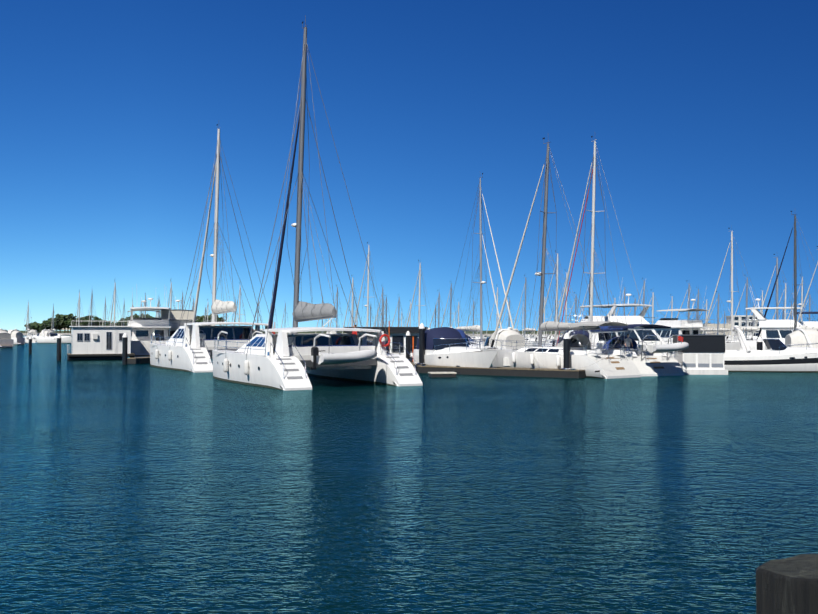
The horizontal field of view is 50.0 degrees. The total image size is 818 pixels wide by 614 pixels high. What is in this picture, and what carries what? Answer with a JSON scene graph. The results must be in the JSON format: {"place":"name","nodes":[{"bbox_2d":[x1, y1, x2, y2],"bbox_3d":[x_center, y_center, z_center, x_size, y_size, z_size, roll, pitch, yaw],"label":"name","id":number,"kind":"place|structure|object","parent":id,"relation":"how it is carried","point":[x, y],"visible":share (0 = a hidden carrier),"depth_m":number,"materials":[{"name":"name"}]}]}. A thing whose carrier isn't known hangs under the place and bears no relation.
{"place":"outdoors","nodes":[
{"label":"outdoors","id":0,"kind":"place"},
{"bbox_2d":[19,331,744,336],"bbox_3d":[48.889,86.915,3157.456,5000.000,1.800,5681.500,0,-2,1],"label":"breakwater","id":1,"kind":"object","parent":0,"point":[320,332],"depth_m":714.08,"materials":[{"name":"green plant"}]},
{"bbox_2d":[24,313,800,332],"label":"shore trees","id":2,"kind":"object","parent":1,"relation":"on","point":[61,321],"visible":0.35,"depth_m":569.76,"materials":[{"name":"green plant"}]},
{"bbox_2d":[703,315,759,334],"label":"white building","id":3,"kind":"structure","parent":1,"relation":"on","point":[740,319],"depth_m":333.50,"materials":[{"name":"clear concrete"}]},
{"bbox_2d":[0,335,817,613],"bbox_3d":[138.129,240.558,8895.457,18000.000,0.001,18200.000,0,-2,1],"label":"water","id":4,"kind":"structure","parent":0,"point":[145,488],"depth_m":16.28,"materials":[{"name":"blue liquid"}]},
{"bbox_2d":[0,329,13,347],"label":"cruiser","id":5,"kind":"object","parent":4,"relation":"on","point":[6,341],"visible":0.98,"depth_m":151.33,"materials":[{"name":"white plastic"}]},
{"bbox_2d":[8,325,27,344],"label":"cruiser","id":6,"kind":"object","parent":4,"relation":"on","point":[17,337],"visible":0.44,"depth_m":184.01,"materials":[{"name":"white plastic"}]},
{"bbox_2d":[23,302,35,342],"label":"yacht","id":7,"kind":"object","parent":4,"relation":"on","point":[27,338],"visible":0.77,"depth_m":210.67,"materials":[{"name":"white"}]},
{"bbox_2d":[28,329,36,335],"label":"cruiser","id":8,"kind":"object","parent":4,"relation":"on","point":[33,331],"visible":0.29,"depth_m":277.67,"materials":[{"name":"white plastic"}]},
{"bbox_2d":[29,329,52,340],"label":"cruiser","id":9,"kind":"object","parent":4,"relation":"on","point":[46,333],"visible":0.4,"depth_m":237.74,"materials":[{"name":"white plastic"}]},
{"bbox_2d":[48,303,55,336],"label":"yacht","id":10,"kind":"object","parent":4,"relation":"on","point":[53,329],"visible":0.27,"depth_m":234.40,"materials":[{"name":"grey"}]},
{"bbox_2d":[37,324,70,342],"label":"cruiser","id":11,"kind":"object","parent":4,"relation":"on","point":[52,338],"visible":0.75,"depth_m":205.90,"materials":[{"name":"white plastic"}]},
{"bbox_2d":[74,289,83,325],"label":"sailboat mast","id":12,"kind":"object","parent":4,"relation":"on","point":[79,305],"visible":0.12,"depth_m":167.35,"materials":[{"name":"grey metal"}]},
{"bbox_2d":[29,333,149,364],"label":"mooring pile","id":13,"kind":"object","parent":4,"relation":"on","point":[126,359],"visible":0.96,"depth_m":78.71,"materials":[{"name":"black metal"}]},
{"bbox_2d":[87,294,96,325],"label":"sailboat mast","id":14,"kind":"object","parent":4,"relation":"on","point":[91,315],"visible":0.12,"depth_m":184.05,"materials":[{"name":"grey metal"}]},
{"bbox_2d":[67,321,134,360],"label":"houseboat","id":15,"kind":"object","parent":4,"relation":"on","point":[96,342],"visible":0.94,"depth_m":87.89,"materials":[{"name":"white plastic"}]},
{"bbox_2d":[102,298,108,325],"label":"sailboat mast","id":16,"kind":"object","parent":4,"relation":"on","point":[105,309],"visible":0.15,"depth_m":249.80,"materials":[{"name":"grey metal"}]},
{"bbox_2d":[108,280,120,325],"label":"sailboat mast","id":17,"kind":"object","parent":4,"relation":"on","point":[114,299],"visible":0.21,"depth_m":131.54,"materials":[{"name":"grey metal"}]},
{"bbox_2d":[127,295,159,339],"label":"motor yacht","id":18,"kind":"object","parent":4,"relation":"on","point":[130,322],"visible":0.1,"depth_m":103.44,"materials":[{"name":"white plastic"}]},
{"bbox_2d":[142,295,149,317],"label":"sailboat mast","id":19,"kind":"object","parent":4,"relation":"on","point":[145,304],"visible":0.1,"depth_m":150.34,"materials":[{"name":"grey metal"}]},
{"bbox_2d":[130,293,170,356],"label":"motor yacht","id":20,"kind":"object","parent":4,"relation":"on","point":[144,330],"visible":0.71,"depth_m":95.70,"materials":[{"name":"white plastic"}]},
{"bbox_2d":[167,280,174,309],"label":"sailboat mast","id":21,"kind":"object","parent":4,"relation":"on","point":[170,296],"visible":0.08,"depth_m":135.85,"materials":[{"name":"grey metal"}]},
{"bbox_2d":[160,296,193,339],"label":"motor yacht","id":22,"kind":"object","parent":4,"relation":"on","point":[175,317],"visible":0.25,"depth_m":100.94,"materials":[{"name":"white plastic"}]},
{"bbox_2d":[204,299,211,325],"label":"sailboat mast","id":23,"kind":"object","parent":4,"relation":"on","point":[207,320],"visible":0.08,"depth_m":200.34,"materials":[{"name":"grey metal"}]},
{"bbox_2d":[150,124,274,372],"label":"catamaran","id":24,"kind":"object","parent":4,"relation":"on","point":[186,347],"visible":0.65,"depth_m":68.44,"materials":[{"name":"white plastic"}]},
{"bbox_2d":[233,286,246,325],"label":"sailboat mast","id":25,"kind":"object","parent":4,"relation":"on","point":[239,297],"visible":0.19,"depth_m":142.35,"materials":[{"name":"grey metal"}]},
{"bbox_2d":[253,302,263,330],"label":"sailboat mast","id":26,"kind":"object","parent":4,"relation":"on","point":[257,317],"visible":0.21,"depth_m":177.91,"materials":[{"name":"grey metal"}]},
{"bbox_2d":[281,302,288,333],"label":"sailboat mast","id":27,"kind":"object","parent":4,"relation":"on","point":[285,315],"visible":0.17,"depth_m":276.11,"materials":[{"name":"grey metal"}]},
{"bbox_2d":[212,15,422,390],"bbox_3d":[-6.235,-6.171,51.922,8.840,22.287,14.100,1,-2,-30],"label":"catamaran","id":28,"kind":"object","parent":4,"relation":"on","point":[282,359],"visible":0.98,"depth_m":49.07,"materials":[{"name":"white plastic"}]},
{"bbox_2d":[328,284,343,333],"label":"sailboat mast","id":29,"kind":"object","parent":4,"relation":"on","point":[337,295],"visible":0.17,"depth_m":166.59,"materials":[{"name":"grey metal"}]},
{"bbox_2d":[342,275,362,333],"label":"yacht","id":30,"kind":"object","parent":4,"relation":"on","point":[352,307],"visible":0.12,"depth_m":142.11,"materials":[{"name":"grey metal"}]},
{"bbox_2d":[354,242,381,326],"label":"yacht","id":31,"kind":"object","parent":4,"relation":"on","point":[367,281],"visible":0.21,"depth_m":119.96,"materials":[{"name":"grey metal"}]},
{"bbox_2d":[365,306,374,326],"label":"sailboat mast","id":32,"kind":"object","parent":4,"relation":"on","point":[370,316],"visible":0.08,"depth_m":227.21,"materials":[{"name":"grey metal"}]},
{"bbox_2d":[374,285,390,326],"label":"sailboat mast","id":33,"kind":"object","parent":4,"relation":"on","point":[382,309],"visible":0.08,"depth_m":166.43,"materials":[{"name":"grey metal"}]},
{"bbox_2d":[379,298,385,326],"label":"sailboat mast","id":34,"kind":"object","parent":4,"relation":"on","point":[383,313],"visible":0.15,"depth_m":260.20,"materials":[{"name":"grey metal"}]},
{"bbox_2d":[344,327,427,361],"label":"dark houseboat","id":35,"kind":"object","parent":4,"relation":"on","point":[397,335],"visible":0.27,"depth_m":78.30,"materials":[{"name":"black plastic"}]},
{"bbox_2d":[380,294,391,326],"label":"sailboat mast","id":36,"kind":"object","parent":4,"relation":"on","point":[386,303],"visible":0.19,"depth_m":197.95,"materials":[{"name":"grey metal"}]},
{"bbox_2d":[391,297,406,326],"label":"sailboat mast","id":37,"kind":"object","parent":4,"relation":"on","point":[398,305],"visible":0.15,"depth_m":166.38,"materials":[{"name":"grey metal"}]},
{"bbox_2d":[404,299,414,326],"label":"sailboat mast","id":38,"kind":"object","parent":4,"relation":"on","point":[410,314],"visible":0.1,"depth_m":205.16,"materials":[{"name":"grey metal"}]},
{"bbox_2d":[406,260,435,328],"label":"yacht","id":39,"kind":"object","parent":4,"relation":"on","point":[419,290],"visible":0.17,"depth_m":113.11,"materials":[{"name":"grey"}]},
{"bbox_2d":[429,290,448,327],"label":"sailboat mast","id":40,"kind":"object","parent":4,"relation":"on","point":[438,304],"visible":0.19,"depth_m":146.28,"materials":[{"name":"grey metal"}]},
{"bbox_2d":[441,283,459,328],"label":"sailboat mast","id":41,"kind":"object","parent":4,"relation":"on","point":[450,298],"visible":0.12,"depth_m":155.17,"materials":[{"name":"grey metal"}]},
{"bbox_2d":[413,327,497,367],"bbox_3d":[3.582,3.281,62.411,3.199,3.750,11.400,1,-2,-23],"label":"cruiser","id":42,"kind":"object","parent":4,"relation":"on","point":[445,346],"visible":0.65,"depth_m":62.36,"materials":[{"name":"white plastic"}]},
{"bbox_2d":[451,302,474,340],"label":"yacht","id":43,"kind":"object","parent":4,"relation":"on","point":[458,318],"visible":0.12,"depth_m":177.23,"materials":[{"name":"grey metal"}]},
{"bbox_2d":[451,318,486,351],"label":"motorboat","id":44,"kind":"object","parent":4,"relation":"on","point":[462,333],"visible":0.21,"depth_m":77.75,"materials":[{"name":"blue"}]},
{"bbox_2d":[464,298,486,341],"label":"yacht","id":45,"kind":"object","parent":4,"relation":"on","point":[473,324],"visible":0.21,"depth_m":188.59,"materials":[{"name":"white"}]},
{"bbox_2d":[442,173,513,343],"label":"yacht","id":46,"kind":"object","parent":4,"relation":"on","point":[477,328],"visible":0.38,"depth_m":92.92,"materials":[{"name":"white"}]},
{"bbox_2d":[484,287,503,340],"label":"yacht","id":47,"kind":"object","parent":4,"relation":"on","point":[495,314],"visible":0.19,"depth_m":177.28,"materials":[{"name":"grey"}]},
{"bbox_2d":[469,313,527,348],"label":"motorboat","id":48,"kind":"object","parent":4,"relation":"on","point":[509,333],"visible":0.35,"depth_m":83.06,"materials":[{"name":"white plastic"}]},
{"bbox_2d":[406,323,610,377],"bbox_3d":[-4.551,4.079,78.756,10.594,5.028,59.684,1,-2,-27],"label":"pontoon","id":49,"kind":"object","parent":4,"relation":"on","point":[566,371],"visible":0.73,"depth_m":57.60,"materials":[{"name":"silver metal"}]},
{"bbox_2d":[501,295,523,334],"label":"yacht","id":50,"kind":"object","parent":4,"relation":"on","point":[508,312],"visible":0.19,"depth_m":166.02,"materials":[{"name":"grey metal"}]},
{"bbox_2d":[516,302,531,337],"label":"yacht","id":51,"kind":"object","parent":4,"relation":"on","point":[528,336],"visible":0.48,"depth_m":285.38,"materials":[{"name":"white"}]},
{"bbox_2d":[514,275,544,346],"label":"yacht","id":52,"kind":"object","parent":4,"relation":"on","point":[530,329],"visible":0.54,"depth_m":149.34,"materials":[{"name":"white"}]},
{"bbox_2d":[530,306,549,337],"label":"yacht","id":53,"kind":"object","parent":4,"relation":"on","point":[531,335],"visible":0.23,"depth_m":273.25,"materials":[{"name":"white"}]},
{"bbox_2d":[531,296,559,341],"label":"yacht","id":54,"kind":"object","parent":4,"relation":"on","point":[544,334],"visible":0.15,"depth_m":188.06,"materials":[{"name":"white"}]},
{"bbox_2d":[533,251,574,343],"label":"yacht","id":55,"kind":"object","parent":4,"relation":"on","point":[557,310],"visible":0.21,"depth_m":115.09,"materials":[{"name":"white"}]},
{"bbox_2d":[545,295,564,336],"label":"yacht","id":56,"kind":"object","parent":4,"relation":"on","point":[550,318],"visible":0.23,"depth_m":220.89,"materials":[{"name":"white"}]},
{"bbox_2d":[533,314,588,346],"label":"motorboat","id":57,"kind":"object","parent":4,"relation":"on","point":[583,332],"visible":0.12,"depth_m":85.21,"materials":[{"name":"white plastic"}]},
{"bbox_2d":[547,273,576,340],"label":"yacht","id":58,"kind":"object","parent":4,"relation":"on","point":[563,307],"visible":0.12,"depth_m":141.69,"materials":[{"name":"white"}]},
{"bbox_2d":[486,137,640,378],"bbox_3d":[9.662,-3.458,60.583,4.690,17.227,13.000,1,-2,-37],"label":"yacht","id":59,"kind":"object","parent":4,"relation":"on","point":[618,363],"visible":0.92,"depth_m":58.68,"materials":[{"name":"white plastic"}]},
{"bbox_2d":[562,292,578,336],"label":"yacht","id":60,"kind":"object","parent":4,"relation":"on","point":[576,304],"visible":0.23,"depth_m":165.87,"materials":[{"name":"white"}]},
{"bbox_2d":[577,277,599,322],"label":"yacht","id":61,"kind":"object","parent":4,"relation":"on","point":[588,301],"visible":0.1,"depth_m":134.92,"materials":[{"name":"white metal"}]},
{"bbox_2d":[555,277,654,341],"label":"motor yacht","id":62,"kind":"object","parent":4,"relation":"on","point":[613,307],"visible":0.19,"depth_m":84.68,"materials":[{"name":"white"}]},
{"bbox_2d":[552,136,688,375],"bbox_3d":[14.304,-3.962,64.341,4.886,18.433,16.970,1,-2,-19],"label":"yacht","id":63,"kind":"object","parent":4,"relation":"on","point":[652,360],"visible":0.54,"depth_m":61.51,"materials":[{"name":"white"}]},
{"bbox_2d":[616,287,632,315],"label":"yacht","id":64,"kind":"object","parent":4,"relation":"on","point":[624,303],"visible":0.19,"depth_m":165.75,"materials":[{"name":"white"}]},
{"bbox_2d":[628,299,638,315],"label":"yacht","id":65,"kind":"object","parent":4,"relation":"on","point":[635,302],"visible":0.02,"depth_m":145.75,"materials":[{"name":"white"}]},
{"bbox_2d":[636,281,656,321],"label":"yacht","id":66,"kind":"object","parent":4,"relation":"on","point":[643,288],"visible":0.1,"depth_m":149.14,"materials":[{"name":"white"}]},
{"bbox_2d":[558,315,740,356],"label":"motor yacht pilot","id":67,"kind":"object","parent":4,"relation":"on","point":[637,334],"visible":0.27,"depth_m":69.73},
{"bbox_2d":[643,293,663,323],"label":"yacht","id":68,"kind":"object","parent":4,"relation":"on","point":[653,301],"visible":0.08,"depth_m":134.66,"materials":[{"name":"white metal"}]},
{"bbox_2d":[665,296,680,318],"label":"yacht","id":69,"kind":"object","parent":4,"relation":"on","point":[672,312],"visible":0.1,"depth_m":182.17,"materials":[{"name":"grey metal"}]},
{"bbox_2d":[653,288,714,343],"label":"motor yacht","id":70,"kind":"object","parent":4,"relation":"on","point":[684,326],"visible":0.31,"depth_m":99.06,"materials":[{"name":"white plastic"}]},
{"bbox_2d":[677,284,702,330],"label":"yacht","id":71,"kind":"object","parent":4,"relation":"on","point":[688,301],"visible":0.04,"depth_m":130.19,"materials":[{"name":"white"}]},
{"bbox_2d":[672,334,727,374],"bbox_3d":[19.657,3.358,60.597,3.892,2.900,3.511,0,-2,5],"label":"houseboat","id":72,"kind":"object","parent":4,"relation":"on","point":[702,354],"visible":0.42,"depth_m":59.35,"materials":[{"name":"metal"}]},
{"bbox_2d":[689,287,715,332],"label":"yacht","id":73,"kind":"object","parent":4,"relation":"on","point":[697,315],"visible":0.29,"depth_m":165.48,"materials":[{"name":"grey"}]},
{"bbox_2d":[699,299,721,334],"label":"yacht","id":74,"kind":"object","parent":4,"relation":"on","point":[709,320],"visible":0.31,"depth_m":165.41,"materials":[{"name":"white"}]},
{"bbox_2d":[706,291,737,339],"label":"yacht","id":75,"kind":"object","parent":4,"relation":"on","point":[721,330],"visible":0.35,"depth_m":152.14,"materials":[{"name":"white"}]},
{"bbox_2d":[713,312,736,337],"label":"yacht","id":76,"kind":"object","parent":4,"relation":"on","point":[724,324],"visible":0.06,"depth_m":234.59,"materials":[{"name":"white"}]},
{"bbox_2d":[702,228,763,342],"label":"yacht","id":77,"kind":"object","parent":4,"relation":"on","point":[731,310],"visible":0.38,"depth_m":105.80,"materials":[{"name":"white"}]},
{"bbox_2d":[725,278,761,340],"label":"yacht","id":78,"kind":"object","parent":4,"relation":"on","point":[747,289],"visible":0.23,"depth_m":143.37,"materials":[{"name":"white"}]},
{"bbox_2d":[728,333,760,338],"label":"cruiser","id":79,"kind":"object","parent":4,"relation":"on","point":[750,336],"visible":0.19,"depth_m":219.52,"materials":[{"name":"white plastic"}]},
{"bbox_2d":[757,337,762,349],"bbox_3d":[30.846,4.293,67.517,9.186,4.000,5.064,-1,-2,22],"label":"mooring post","id":80,"kind":"object","parent":4,"relation":"on","point":[759,343],"visible":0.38,"depth_m":68.08,"materials":[{"name":"black metal"}]},
{"bbox_2d":[747,290,773,338],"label":"yacht","id":81,"kind":"object","parent":4,"relation":"on","point":[761,312],"visible":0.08,"depth_m":176.39,"materials":[{"name":"white metal"}]},
{"bbox_2d":[736,285,802,349],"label":"motor yacht","id":82,"kind":"object","parent":4,"relation":"on","point":[780,330],"visible":0.35,"depth_m":94.90,"materials":[{"name":"white plastic"}]},
{"bbox_2d":[724,310,817,371],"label":"cruiser","id":83,"kind":"object","parent":4,"relation":"on","point":[779,356],"visible":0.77,"depth_m":62.69,"materials":[{"name":"white plastic"}]},
{"bbox_2d":[751,254,802,339],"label":"yacht","id":84,"kind":"object","parent":4,"relation":"on","point":[777,285],"visible":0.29,"depth_m":112.39,"materials":[{"name":"white"}]},
{"bbox_2d":[772,281,800,320],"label":"yacht","id":85,"kind":"object","parent":4,"relation":"on","point":[784,313],"visible":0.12,"depth_m":148.76,"materials":[{"name":"white metal"}]},
{"bbox_2d":[756,554,817,613],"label":"timber pile","id":86,"kind":"object","parent":4,"relation":"in","point":[789,585],"visible":1,"depth_m":3.85,"materials":[{"name":"grey wood"}]},
{"bbox_2d":[757,211,817,349],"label":"yacht","id":87,"kind":"object","parent":4,"relation":"on","point":[795,284],"visible":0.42,"depth_m":92.50,"materials":[{"name":"white metal"}]},
{"bbox_2d":[785,312,817,347],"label":"boat","id":88,"kind":"object","parent":4,"relation":"on","point":[801,337],"visible":0.38,"depth_m":75.78,"materials":[{"name":"white plastic"}]},
{"bbox_2d":[788,277,816,322],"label":"yacht","id":89,"kind":"object","parent":4,"relation":"on","point":[802,289],"visible":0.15,"depth_m":154.25,"materials":[{"name":"white metal"}]},
{"bbox_2d":[792,292,817,326],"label":"motor yacht","id":90,"kind":"object","parent":4,"relation":"on","point":[810,323],"visible":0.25,"depth_m":113.47,"materials":[{"name":"white plastic"}]},
{"bbox_2d":[799,295,812,320],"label":"yacht","id":91,"kind":"object","parent":4,"relation":"on","point":[809,299],"visible":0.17,"depth_m":156.38,"materials":[{"name":"grey"}]},
{"bbox_2d":[797,246,817,321],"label":"yacht","id":92,"kind":"object","parent":4,"relation":"on","point":[807,293],"visible":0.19,"depth_m":102.82,"materials":[{"name":"white"}]},
{"bbox_2d":[0,0,817,330],"label":"sky","id":93,"kind":"structure","parent":0,"point":[701,116],"materials":[{"name":"blue"}]}
]}

